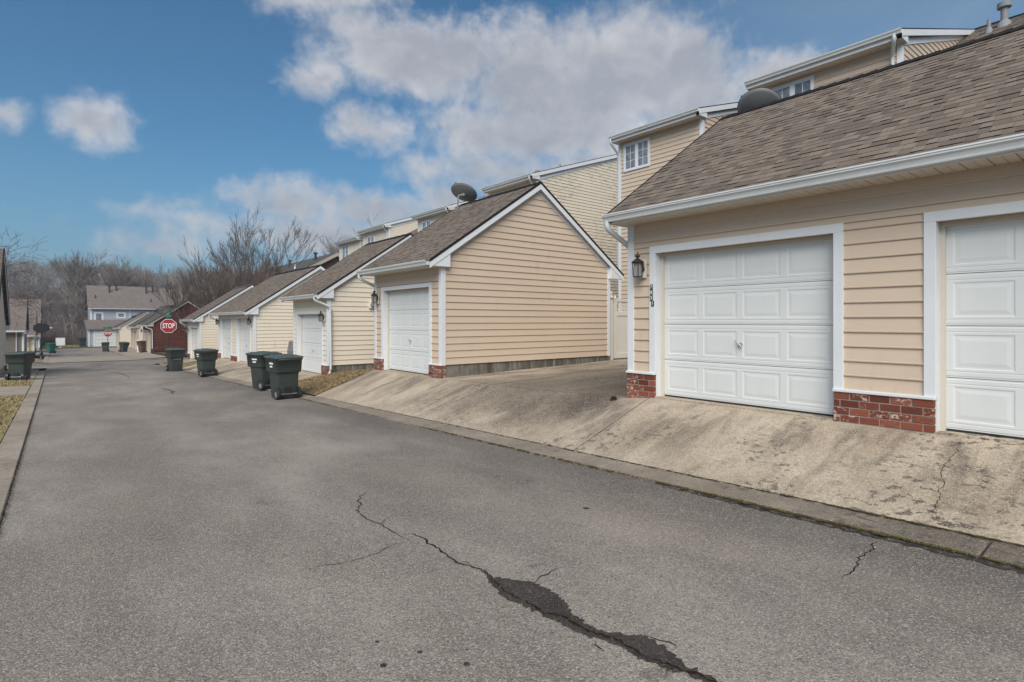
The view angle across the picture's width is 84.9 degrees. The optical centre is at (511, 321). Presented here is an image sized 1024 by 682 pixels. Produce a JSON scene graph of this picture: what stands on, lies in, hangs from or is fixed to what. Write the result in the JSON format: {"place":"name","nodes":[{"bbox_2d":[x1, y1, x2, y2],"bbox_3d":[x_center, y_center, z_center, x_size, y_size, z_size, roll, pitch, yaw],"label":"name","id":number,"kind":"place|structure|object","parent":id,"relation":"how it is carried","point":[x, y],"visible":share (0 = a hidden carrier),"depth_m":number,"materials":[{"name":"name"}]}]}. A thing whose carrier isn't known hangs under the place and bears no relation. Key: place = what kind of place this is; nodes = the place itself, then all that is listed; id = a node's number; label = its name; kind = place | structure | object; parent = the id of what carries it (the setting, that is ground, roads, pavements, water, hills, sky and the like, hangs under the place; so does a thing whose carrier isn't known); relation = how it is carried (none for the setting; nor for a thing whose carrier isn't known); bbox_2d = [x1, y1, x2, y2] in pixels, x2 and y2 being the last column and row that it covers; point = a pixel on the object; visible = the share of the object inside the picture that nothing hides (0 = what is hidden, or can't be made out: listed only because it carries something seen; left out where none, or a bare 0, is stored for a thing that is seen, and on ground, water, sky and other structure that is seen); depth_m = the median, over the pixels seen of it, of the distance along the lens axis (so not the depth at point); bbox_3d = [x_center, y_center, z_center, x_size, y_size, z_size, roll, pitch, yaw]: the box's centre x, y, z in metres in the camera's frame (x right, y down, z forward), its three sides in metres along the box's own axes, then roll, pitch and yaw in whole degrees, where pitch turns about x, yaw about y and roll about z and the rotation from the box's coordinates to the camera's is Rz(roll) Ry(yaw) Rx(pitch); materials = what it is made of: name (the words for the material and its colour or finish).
{"place":"outdoors","nodes":[
{"label":"outdoors","id":0,"kind":"place"},
{"bbox_2d":[0,394,25,440],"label":"verge grass","id":1,"kind":"structure","parent":0,"point":[9,405],"depth_m":12.96,"materials":[{"name":"plant"}]},
{"bbox_2d":[0,386,29,395],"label":"driveway","id":2,"kind":"structure","parent":0,"point":[14,390],"depth_m":17.82,"materials":[{"name":"concrete"}]},
{"bbox_2d":[0,378,34,386],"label":"verge grass","id":3,"kind":"structure","parent":0,"point":[11,383],"depth_m":20.90,"materials":[{"name":"plant"}]},
{"bbox_2d":[4,351,36,379],"bbox_3d":[-19.960,1.802,22.688,0.750,1.172,0.935,0,0,-15],"label":"wheeled bin","id":4,"kind":"object","parent":3,"relation":"on","point":[19,363],"visible":1,"depth_m":22.43,"materials":[{"name":"green plastic"}]},
{"bbox_2d":[0,369,38,379],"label":"driveway","id":5,"kind":"structure","parent":0,"point":[34,372],"depth_m":27.07,"materials":[{"name":"concrete"}]},
{"bbox_2d":[35,350,46,355],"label":"driveway","id":6,"kind":"structure","parent":0,"point":[39,351],"depth_m":59.37,"materials":[{"name":"concrete"}]},
{"bbox_2d":[49,348,122,357],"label":"court road","id":7,"kind":"structure","parent":0,"point":[85,352],"depth_m":56.86,"materials":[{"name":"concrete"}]},
{"bbox_2d":[46,343,55,352],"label":"wheeled bin","id":8,"kind":"object","parent":7,"relation":"on","point":[50,347],"visible":0.99,"depth_m":57.70,"materials":[{"name":"teal plastic"}]},
{"bbox_2d":[101,342,109,351],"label":"wheeled bin","id":9,"kind":"object","parent":7,"relation":"on","point":[105,346],"visible":1,"depth_m":60.51,"materials":[{"name":"green plastic"}]},
{"bbox_2d":[48,356,132,361],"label":"court apron","id":10,"kind":"object","parent":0,"point":[70,359],"visible":0.95,"depth_m":44.54,"materials":[{"name":"concrete"}]},
{"bbox_2d":[6,357,186,364],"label":"sidewalk","id":11,"kind":"structure","parent":0,"point":[100,360],"depth_m":41.10,"materials":[{"name":"concrete"}]},
{"bbox_2d":[7,358,186,368],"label":"cross street","id":12,"kind":"structure","parent":0,"point":[80,364],"depth_m":37.28,"materials":[{"name":"asphalt"}]},
{"bbox_2d":[109,347,186,358],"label":"court driveway","id":13,"kind":"structure","parent":0,"point":[132,353],"depth_m":51.43,"materials":[{"name":"concrete"}]},
{"bbox_2d":[118,341,129,351],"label":"wheeled bin","id":14,"kind":"object","parent":13,"relation":"on","point":[124,345],"visible":0.99,"depth_m":58.25,"materials":[{"name":"green plastic"}]},
{"bbox_2d":[136,341,146,352],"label":"wheeled bin","id":15,"kind":"object","parent":13,"relation":"on","point":[141,346],"visible":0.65,"depth_m":55.44,"materials":[{"name":"brown plastic"}]},
{"bbox_2d":[0,285,357,442],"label":"ground","id":16,"kind":"structure","parent":0,"point":[58,323],"depth_m":112.48,"materials":[{"name":"brown plant"}]},
{"bbox_2d":[0,248,10,372],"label":"garage","id":17,"kind":"structure","parent":16,"relation":"on","point":[5,323],"depth_m":28.22,"materials":[{"name":"beige"}]},
{"bbox_2d":[6,299,28,352],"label":"taupe garage","id":18,"kind":"structure","parent":16,"relation":"on","point":[16,339],"depth_m":47.45,"materials":[{"name":"brown"}]},
{"bbox_2d":[0,228,54,330],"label":"bare tree","id":19,"kind":"object","parent":16,"relation":"on","point":[22,296],"visible":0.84,"depth_m":32.95,"materials":[{"name":"brown plant"}]},
{"bbox_2d":[27,310,37,351],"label":"yellow garage","id":20,"kind":"structure","parent":16,"relation":"on","point":[31,347],"depth_m":59.41,"materials":[{"name":"beige"}]},
{"bbox_2d":[28,299,40,312],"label":"brown roofed house","id":21,"kind":"structure","parent":16,"relation":"on","point":[36,304],"depth_m":81.97,"materials":[{"name":"grey"}]},
{"bbox_2d":[36,313,41,349],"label":"grey garage","id":22,"kind":"structure","parent":16,"relation":"on","point":[39,319],"depth_m":67.21,"materials":[{"name":"grey"}]},
{"bbox_2d":[27,300,58,346],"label":"bare tree","id":23,"kind":"object","parent":16,"relation":"on","point":[42,322],"visible":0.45,"depth_m":56.04,"materials":[{"name":"brown plant"}]},
{"bbox_2d":[40,326,86,344],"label":"undergrowth","id":24,"kind":"object","parent":16,"relation":"on","point":[68,339],"visible":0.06,"depth_m":87.45,"materials":[{"name":"plant"}]},
{"bbox_2d":[54,278,86,341],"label":"bare tree","id":25,"kind":"object","parent":16,"relation":"on","point":[70,302],"visible":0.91,"depth_m":86.48,"materials":[{"name":"brown plant"}]},
{"bbox_2d":[48,249,108,334],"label":"bare tree","id":26,"kind":"object","parent":16,"relation":"on","point":[77,262],"visible":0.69,"depth_m":99.16,"materials":[{"name":"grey plant"}]},
{"bbox_2d":[44,345,115,347],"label":"court lawn","id":27,"kind":"structure","parent":16,"relation":"on","point":[71,346],"depth_m":78.46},
{"bbox_2d":[55,337,64,347],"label":"notice board","id":28,"kind":"object","parent":27,"relation":"on","point":[60,342],"visible":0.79,"depth_m":74.84,"materials":[{"name":"white"}]},
{"bbox_2d":[78,337,86,346],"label":"wheeled bin","id":29,"kind":"object","parent":27,"relation":"on","point":[82,341],"visible":0.98,"depth_m":78.28,"materials":[{"name":"grey plastic"}]},
{"bbox_2d":[65,255,143,311],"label":"bare tree","id":30,"kind":"object","parent":16,"relation":"on","point":[123,278],"visible":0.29,"depth_m":97.06,"materials":[{"name":"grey plant"}]},
{"bbox_2d":[84,320,124,347],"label":"garage wing","id":31,"kind":"structure","parent":16,"relation":"on","point":[96,337],"depth_m":78.71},
{"bbox_2d":[95,332,115,346],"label":"garage door","id":32,"kind":"structure","parent":31,"relation":"in","point":[99,336],"depth_m":78.40,"materials":[{"name":"white"}]},
{"bbox_2d":[103,327,111,341],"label":"stop sign","id":33,"kind":"object","parent":16,"relation":"on","point":[107,333],"visible":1,"depth_m":62.89,"materials":[{"name":"red metal"}]},
{"bbox_2d":[7,279,211,335],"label":"woods","id":34,"kind":"object","parent":16,"relation":"on","point":[78,323],"visible":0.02,"depth_m":104.61,"materials":[{"name":"plant"}]},
{"bbox_2d":[74,258,166,332],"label":"bare tree","id":35,"kind":"object","parent":16,"relation":"on","point":[145,279],"visible":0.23,"depth_m":102.21,"materials":[{"name":"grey plant"}]},
{"bbox_2d":[112,312,146,347],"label":"garage","id":36,"kind":"structure","parent":16,"relation":"on","point":[123,333],"depth_m":72.00,"materials":[{"name":"beige"}]},
{"bbox_2d":[6,257,253,320],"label":"hillside woods","id":37,"kind":"object","parent":16,"relation":"on","point":[51,273],"visible":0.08,"depth_m":199.35,"materials":[{"name":"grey plant"}]},
{"bbox_2d":[126,305,169,349],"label":"garage","id":38,"kind":"structure","parent":16,"relation":"on","point":[136,333],"depth_m":63.76,"materials":[{"name":"beige"}]},
{"bbox_2d":[85,284,215,319],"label":"grey house","id":39,"kind":"structure","parent":16,"relation":"on","point":[115,302],"depth_m":86.07,"materials":[{"name":"grey"}]},
{"bbox_2d":[94,312,103,319],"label":"window","id":40,"kind":"structure","parent":39,"relation":"in","point":[97,315],"depth_m":82.91,"materials":[{"name":"white glass"}]},
{"bbox_2d":[116,312,125,317],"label":"window","id":41,"kind":"structure","parent":39,"relation":"in","point":[118,314],"depth_m":84.61,"materials":[{"name":"white glass"}]},
{"bbox_2d":[150,347,165,353],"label":"dry shrub","id":42,"kind":"object","parent":16,"relation":"on","point":[159,349],"visible":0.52,"depth_m":52.23,"materials":[{"name":"brown plant"}]},
{"bbox_2d":[137,300,199,352],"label":"brick garage","id":43,"kind":"structure","parent":16,"relation":"on","point":[156,336],"depth_m":53.77,"materials":[{"name":"red"}]},
{"bbox_2d":[161,311,176,347],"bbox_3d":[-19.325,1.151,31.474,0.762,3.499,0.240,0,0,-32],"label":"stop sign","id":44,"kind":"object","parent":16,"relation":"on","point":[168,325],"visible":1,"depth_m":31.45,"materials":[{"name":"red metal"}]},
{"bbox_2d":[183,361,196,366],"bbox_3d":[-14.942,2.255,35.125,10.784,0.709,4.581,0,0,-39],"label":"lawn strip","id":45,"kind":"object","parent":16,"relation":"on","point":[185,364],"visible":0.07,"depth_m":31.39,"materials":[{"name":"beige plant"}]},
{"bbox_2d":[135,253,258,332],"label":"bare tree","id":46,"kind":"object","parent":16,"relation":"on","point":[194,297],"visible":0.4,"depth_m":52.97,"materials":[{"name":"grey plant"}]},
{"bbox_2d":[179,284,253,359],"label":"garage","id":47,"kind":"structure","parent":16,"relation":"on","point":[203,329],"depth_m":35.64,"materials":[{"name":"beige"}]},
{"bbox_2d":[193,328,196,357],"bbox_3d":[-20.595,1.433,36.473,0.069,2.022,2.610,0,0,-39],"label":"garage door","id":48,"kind":"structure","parent":47,"relation":"in","point":[194,329],"depth_m":37.03,"materials":[{"name":"white"}]},
{"bbox_2d":[177,236,286,305],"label":"bare tree","id":49,"kind":"object","parent":16,"relation":"on","point":[209,278],"visible":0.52,"depth_m":51.45,"materials":[{"name":"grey plant"}]},
{"bbox_2d":[205,207,323,290],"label":"bare tree","id":50,"kind":"object","parent":16,"relation":"on","point":[234,252],"visible":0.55,"depth_m":56.75,"materials":[{"name":"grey plant"}]},
{"bbox_2d":[208,264,325,361],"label":"garage","id":51,"kind":"structure","parent":16,"relation":"on","point":[265,309],"depth_m":26.73,"materials":[{"name":"beige"}]},
{"bbox_2d":[224,319,230,358],"bbox_3d":[-14.999,0.927,29.650,0.102,2.130,2.300,0,0,-39],"label":"garage door","id":52,"kind":"structure","parent":51,"relation":"in","point":[227,322],"depth_m":29.95,"materials":[{"name":"white"}]},
{"bbox_2d":[241,319,249,361],"bbox_3d":[-12.765,0.927,26.916,0.102,2.130,2.400,0,0,-39],"label":"garage door","id":53,"kind":"structure","parent":51,"relation":"in","point":[245,329],"depth_m":27.26,"materials":[{"name":"white"}]},
{"bbox_2d":[251,252,338,282],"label":"brick townhouse","id":54,"kind":"structure","parent":16,"relation":"on","point":[327,261],"depth_m":64.31,"materials":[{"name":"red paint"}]},
{"bbox_2d":[298,368,373,394],"bbox_3d":[-1.609,1.621,19.921,12.202,0.856,3.663,0,0,-39],"label":"lawn strip","id":55,"kind":"object","parent":16,"relation":"on","point":[312,386],"visible":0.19,"depth_m":16.23,"materials":[{"name":"beige plant"}]},
{"bbox_2d":[300,368,372,384],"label":"fallen leaves","id":56,"kind":"object","parent":55,"relation":"on","point":[337,379],"visible":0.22,"depth_m":16.25,"materials":[{"name":"brown plant"}]},
{"bbox_2d":[318,226,362,254],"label":"bare tree","id":57,"kind":"object","parent":16,"relation":"on","point":[332,249],"visible":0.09,"depth_m":83.21,"materials":[{"name":"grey plant"}]},
{"bbox_2d":[279,233,412,375],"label":"garage","id":58,"kind":"structure","parent":16,"relation":"on","point":[341,337],"depth_m":19.32,"materials":[{"name":"beige"}]},
{"bbox_2d":[302,315,320,373],"bbox_3d":[-7.083,0.797,19.962,0.102,2.090,2.400,0,0,-39],"label":"garage door","id":59,"kind":"structure","parent":58,"relation":"in","point":[311,331],"depth_m":20.14,"materials":[{"name":"white"}]},
{"bbox_2d":[318,311,324,321],"bbox_3d":[-6.359,-0.181,18.617,0.209,0.402,0.200,0,0,-39],"label":"wall lantern","id":60,"kind":"object","parent":58,"relation":"attached to","point":[321,316],"depth_m":18.59,"materials":[{"name":"black metal"}]},
{"bbox_2d":[333,235,362,260],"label":"townhouse","id":61,"kind":"structure","parent":16,"relation":"on","point":[348,246],"depth_m":45.33,"materials":[{"name":"beige"}]},
{"bbox_2d":[342,244,348,258],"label":"window","id":62,"kind":"structure","parent":61,"relation":"in","point":[345,248],"depth_m":46.04,"materials":[{"name":"white glass"}]},
{"bbox_2d":[356,217,417,245],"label":"townhouse","id":63,"kind":"structure","parent":16,"relation":"on","point":[389,230],"depth_m":40.95,"materials":[{"name":"beige"}]},
{"bbox_2d":[367,235,373,242],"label":"window","id":64,"kind":"structure","parent":63,"relation":"in","point":[370,239],"depth_m":42.36,"materials":[{"name":"white glass"}]},
{"bbox_2d":[409,186,488,234],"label":"townhouse","id":65,"kind":"structure","parent":16,"relation":"on","point":[426,218],"depth_m":35.37,"materials":[{"name":"beige"}]},
{"bbox_2d":[422,219,430,228],"bbox_3d":[-5.523,-5.965,36.037,0.046,1.030,1.100,0,0,-39],"label":"window","id":66,"kind":"structure","parent":65,"relation":"in","point":[425,223],"depth_m":36.03,"materials":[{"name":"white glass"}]},
{"bbox_2d":[356,181,623,378],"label":"garage","id":67,"kind":"structure","parent":16,"relation":"on","point":[518,278],"depth_m":14.68,"materials":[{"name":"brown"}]},
{"bbox_2d":[371,290,378,303],"bbox_3d":[-3.815,-0.691,15.504,0.209,0.402,0.200,0,0,-39],"label":"wall lantern","id":68,"kind":"object","parent":67,"relation":"attached to","point":[374,297],"depth_m":15.49,"materials":[{"name":"black metal"}]},
{"bbox_2d":[389,289,428,374],"bbox_3d":[-2.641,0.250,14.526,0.102,2.154,2.400,0,0,-39],"label":"garage door","id":69,"kind":"structure","parent":67,"relation":"in","point":[409,310],"depth_m":14.58,"materials":[{"name":"white"}]},
{"bbox_2d":[451,181,476,209],"bbox_3d":[-1.510,-3.944,17.620,0.833,0.988,0.600,0,0,4],"label":"satellite dish","id":70,"kind":"object","parent":67,"relation":"on","point":[464,192],"visible":0.92,"depth_m":17.51,"materials":[{"name":"black paint"}]},
{"bbox_2d":[0,364,1023,570],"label":"curb strip","id":71,"kind":"object","parent":16,"relation":"on","point":[12,443],"visible":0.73,"depth_m":5.85,"materials":[{"name":"concrete"}]},
{"bbox_2d":[246,351,281,390],"bbox_3d":[-7.594,1.504,17.166,0.935,1.172,0.750,0,0,34],"label":"wheeled bin","id":72,"kind":"object","parent":71,"relation":"on","point":[256,363],"visible":0.65,"depth_m":16.89,"materials":[{"name":"green plastic"}]},
{"bbox_2d":[562,458,1023,565],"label":"joint weeds","id":73,"kind":"object","parent":71,"relation":"on","point":[948,548],"visible":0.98,"depth_m":4.35,"materials":[{"name":"plant"}]},
{"bbox_2d":[654,481,1023,567],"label":"moss line","id":74,"kind":"object","parent":71,"relation":"on","point":[884,534],"visible":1,"depth_m":4.57,"materials":[{"name":"plant"}]},
{"bbox_2d":[792,496,1023,545],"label":"joint moss","id":75,"kind":"object","parent":71,"relation":"on","point":[924,524],"visible":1,"depth_m":4.39,"materials":[{"name":"plant"}]},
{"bbox_2d":[481,154,617,308],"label":"townhouse","id":76,"kind":"structure","parent":16,"relation":"on","point":[584,193],"depth_m":30.16,"materials":[{"name":"beige"}]},
{"bbox_2d":[609,291,627,359],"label":"vinyl gate","id":77,"kind":"structure","parent":16,"relation":"on","point":[618,334],"depth_m":17.23,"materials":[{"name":"plastic"}]},
{"bbox_2d":[608,102,737,311],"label":"townhouse","id":78,"kind":"structure","parent":16,"relation":"on","point":[645,152],"depth_m":21.42,"materials":[{"name":"brown"}]},
{"bbox_2d":[623,137,649,171],"bbox_3d":[4.889,-6.520,21.951,0.046,1.100,1.270,0,0,-39],"label":"window","id":79,"kind":"structure","parent":78,"relation":"in","point":[636,155],"depth_m":21.93,"materials":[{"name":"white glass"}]},
{"bbox_2d":[601,25,1023,444],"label":"garage","id":80,"kind":"structure","parent":16,"relation":"on","point":[849,250],"depth_m":6.61,"materials":[{"name":"brown"}]},
{"bbox_2d":[631,251,645,277],"bbox_3d":[1.911,-0.861,8.496,0.209,0.402,0.200,0,0,-39],"label":"wall lantern","id":81,"kind":"object","parent":80,"relation":"attached to","point":[639,267],"depth_m":8.48,"materials":[{"name":"black metal"}]},
{"bbox_2d":[650,284,653,305],"bbox_3d":[2.107,-0.391,8.422,0.012,0.329,0.066,0,0,-39],"label":"house number","id":82,"kind":"object","parent":80,"relation":"attached to","point":[651,294],"visible":1,"depth_m":8.42,"materials":[{"name":"black paint"}]},
{"bbox_2d":[665,239,833,415],"bbox_3d":[3.066,0.055,7.542,0.102,2.144,2.440,0,0,-39],"label":"garage door","id":83,"kind":"structure","parent":80,"relation":"in","point":[753,326],"depth_m":7.39,"materials":[{"name":"white"}]},
{"bbox_2d":[737,88,780,111],"bbox_3d":[4.728,-4.049,10.682,0.561,0.757,0.792,0,0,-64],"label":"satellite dish","id":84,"kind":"object","parent":80,"relation":"on","point":[755,97],"visible":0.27,"depth_m":10.53,"materials":[{"name":"black paint"}]},
{"bbox_2d":[946,219,1023,438],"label":"garage door","id":85,"kind":"structure","parent":80,"relation":"in","point":[985,261],"depth_m":5.55,"materials":[{"name":"white"}]},
{"bbox_2d":[744,0,1023,98],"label":"townhouse","id":86,"kind":"structure","parent":16,"relation":"on","point":[893,47],"depth_m":16.48,"materials":[{"name":"brown"}]},
{"bbox_2d":[772,75,813,98],"bbox_3d":[8.676,-6.850,17.317,0.046,1.100,1.280,0,0,-39],"label":"window","id":87,"kind":"structure","parent":86,"relation":"in","point":[805,84],"depth_m":17.24,"materials":[{"name":"white glass"}]},
{"bbox_2d":[0,364,1023,681],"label":"road","id":88,"kind":"structure","parent":0,"point":[130,574],"depth_m":3.83,"materials":[{"name":"asphalt"}]},
{"bbox_2d":[0,385,41,528],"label":"gutter grime","id":89,"kind":"object","parent":88,"relation":"on","point":[3,514],"visible":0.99,"depth_m":6.93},
{"bbox_2d":[164,348,185,370],"bbox_3d":[-16.735,1.902,27.782,0.935,1.172,0.750,0,0,42],"label":"wheeled bin","id":90,"kind":"object","parent":88,"relation":"on","point":[174,356],"visible":1,"depth_m":27.55,"materials":[{"name":"green plastic"}]},
{"bbox_2d":[193,348,218,376],"bbox_3d":[-12.829,1.728,23.477,0.935,1.172,0.750,0,0,42],"label":"wheeled bin","id":91,"kind":"object","parent":88,"relation":"on","point":[206,358],"visible":1,"depth_m":23.26,"materials":[{"name":"green plastic"}]},
{"bbox_2d":[264,354,303,399],"bbox_3d":[-5.976,1.444,14.678,0.750,1.172,0.935,0,0,-43],"label":"wheeled bin","id":92,"kind":"object","parent":88,"relation":"on","point":[283,370],"visible":0.99,"depth_m":14.45,"materials":[{"name":"green plastic"}]},
{"bbox_2d":[356,494,404,537],"bbox_3d":[-1.236,1.714,4.963,0.230,0.041,1.542,0,0,-26],"label":"asphalt crack","id":93,"kind":"object","parent":88,"relation":"on","point":[371,520],"visible":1,"depth_m":4.83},
{"bbox_2d":[415,534,482,571],"bbox_3d":[-0.495,1.682,4.067,0.095,0.030,1.084,0,0,-39],"label":"asphalt crack","id":94,"kind":"object","parent":88,"relation":"on","point":[440,550],"visible":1,"depth_m":4.06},
{"bbox_2d":[0,413,1016,681],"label":"grit","id":95,"kind":"object","parent":88,"relation":"on","point":[482,565],"visible":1,"depth_m":4.30,"materials":[{"name":"gravel"}]},
{"bbox_2d":[408,423,648,479],"bbox_3d":[-0.192,1.758,7.979,0.064,0.146,5.400,0,0,-39],"label":"moss line","id":96,"kind":"object","parent":88,"relation":"on","point":[518,449],"visible":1,"depth_m":7.72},
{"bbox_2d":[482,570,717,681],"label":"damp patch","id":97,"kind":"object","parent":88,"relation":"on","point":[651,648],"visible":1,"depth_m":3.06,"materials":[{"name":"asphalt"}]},
{"bbox_2d":[484,572,715,681],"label":"asphalt crack","id":98,"kind":"object","parent":88,"relation":"on","point":[607,636],"visible":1,"depth_m":2.92,"materials":[{"name":"asphalt"}]},
{"bbox_2d":[662,486,1023,573],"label":"gutter grime","id":99,"kind":"object","parent":88,"relation":"on","point":[936,551],"visible":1,"depth_m":4.24,"materials":[{"name":"soil"}]},
{"bbox_2d":[841,541,876,578],"bbox_3d":[2.424,1.643,3.877,0.905,0.009,0.052,0,0,-44],"label":"asphalt crack","id":100,"kind":"object","parent":88,"relation":"on","point":[860,559],"visible":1,"depth_m":3.84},
{"bbox_2d":[0,0,1023,288],"label":"sky","id":101,"kind":"structure","parent":0,"point":[132,128],"materials":[{"name":"blue"}]},
{"bbox_2d":[160,358,1023,547],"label":"driveway","id":102,"kind":"structure","parent":0,"point":[890,472],"depth_m":6.48,"materials":[{"name":"concrete"}]},
{"bbox_2d":[287,341,292,353],"bbox_3d":[-7.459,1.030,24.704,4.390,1.500,1.660,0,0,-39],"label":"utility box","id":103,"kind":"object","parent":102,"relation":"on","point":[290,348],"visible":0.05,"depth_m":23.69,"materials":[{"name":"grey paint"}]},
{"bbox_2d":[318,396,1021,545],"bbox_3d":[0.751,1.707,7.458,0.045,0.502,18.600,0,0,-39],"label":"joint grime","id":104,"kind":"object","parent":102,"relation":"on","point":[682,473],"visible":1,"depth_m":6.10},
{"bbox_2d":[930,437,961,520],"bbox_3d":[3.846,1.372,4.979,1.647,0.458,0.071,0,0,-44],"label":"concrete crack","id":105,"kind":"object","parent":102,"relation":"on","point":[944,483],"visible":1,"depth_m":4.81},
{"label":"verge grass","id":106,"kind":"object","parent":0,"visible":0},
{"bbox_2d":[33,320,51,358],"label":"sign back","id":107,"kind":"object","parent":106,"relation":"on","point":[41,327],"visible":0.91,"depth_m":44.66,"materials":[{"name":"black paint"}]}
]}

